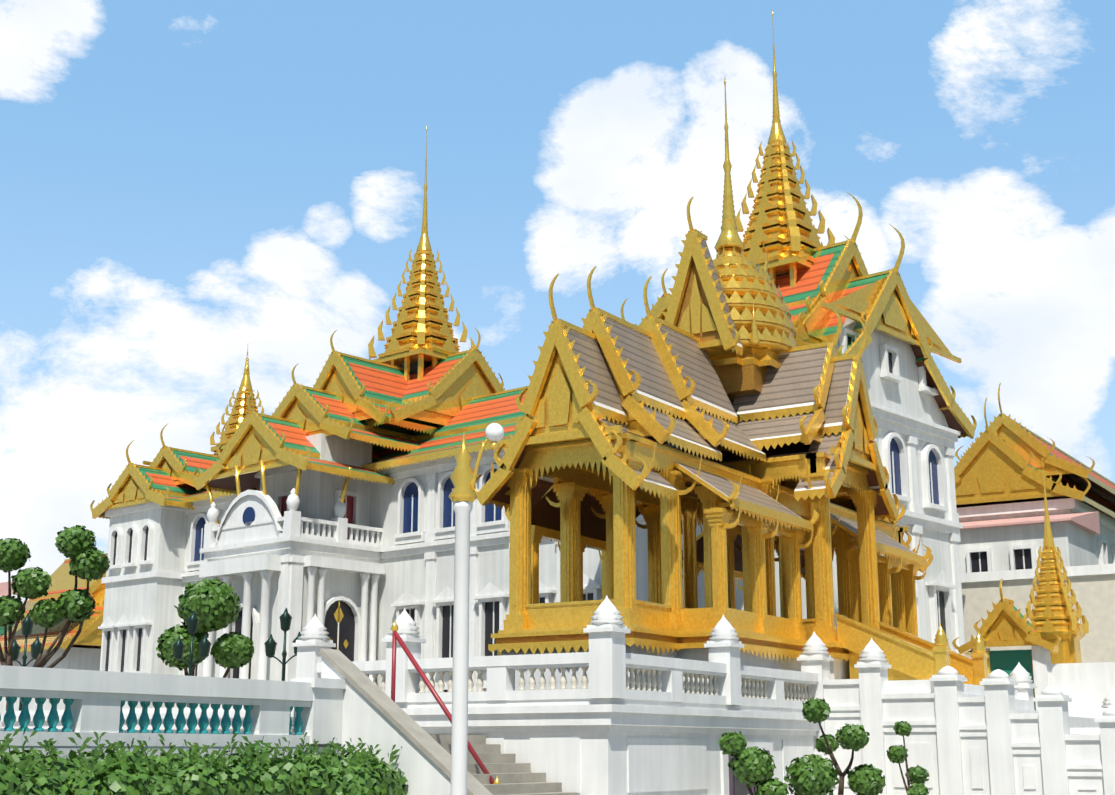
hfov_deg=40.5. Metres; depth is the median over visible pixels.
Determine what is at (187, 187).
sky
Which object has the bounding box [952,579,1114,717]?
gateway
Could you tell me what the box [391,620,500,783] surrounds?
red stair handrail
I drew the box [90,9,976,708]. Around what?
chakri palace
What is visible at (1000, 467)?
hall buildings
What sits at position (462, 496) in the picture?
white lamp post
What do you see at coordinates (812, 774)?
bonsai shrub
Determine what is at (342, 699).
terrace wall
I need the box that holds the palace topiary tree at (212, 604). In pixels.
[156,578,253,677]
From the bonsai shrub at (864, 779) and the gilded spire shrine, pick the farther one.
the gilded spire shrine
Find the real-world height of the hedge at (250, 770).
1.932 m
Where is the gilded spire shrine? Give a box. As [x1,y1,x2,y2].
[1023,458,1088,663]
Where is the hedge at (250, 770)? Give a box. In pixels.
[0,727,407,794]
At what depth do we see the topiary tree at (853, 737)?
31.09 m
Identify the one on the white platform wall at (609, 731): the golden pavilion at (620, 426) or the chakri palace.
the golden pavilion at (620, 426)
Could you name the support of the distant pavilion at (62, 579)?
on the ground
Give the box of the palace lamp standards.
[13,608,300,710]
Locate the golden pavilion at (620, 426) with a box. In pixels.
[474,78,988,698]
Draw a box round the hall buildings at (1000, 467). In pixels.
[954,383,1114,662]
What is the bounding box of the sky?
[0,0,1114,582]
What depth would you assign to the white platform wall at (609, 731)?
31.87 m
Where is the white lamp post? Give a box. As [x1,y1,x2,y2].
[448,423,503,794]
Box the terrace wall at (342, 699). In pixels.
[0,648,577,794]
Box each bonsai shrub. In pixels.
[784,754,839,794]
[847,764,885,794]
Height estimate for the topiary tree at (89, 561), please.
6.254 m
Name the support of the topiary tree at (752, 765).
on the ground
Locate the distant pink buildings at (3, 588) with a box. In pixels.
[0,581,100,652]
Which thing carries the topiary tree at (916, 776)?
on the ground
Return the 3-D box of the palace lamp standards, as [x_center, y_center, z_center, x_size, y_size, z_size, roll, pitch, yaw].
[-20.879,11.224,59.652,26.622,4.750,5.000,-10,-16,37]
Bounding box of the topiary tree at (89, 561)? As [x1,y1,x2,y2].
[0,525,109,709]
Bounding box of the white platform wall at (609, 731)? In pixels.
[0,595,1114,794]
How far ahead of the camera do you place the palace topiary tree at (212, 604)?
59.10 m
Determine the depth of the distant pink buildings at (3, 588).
117.05 m
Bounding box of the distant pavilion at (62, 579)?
[0,553,107,727]
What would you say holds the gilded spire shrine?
on the white platform wall at (609, 731)

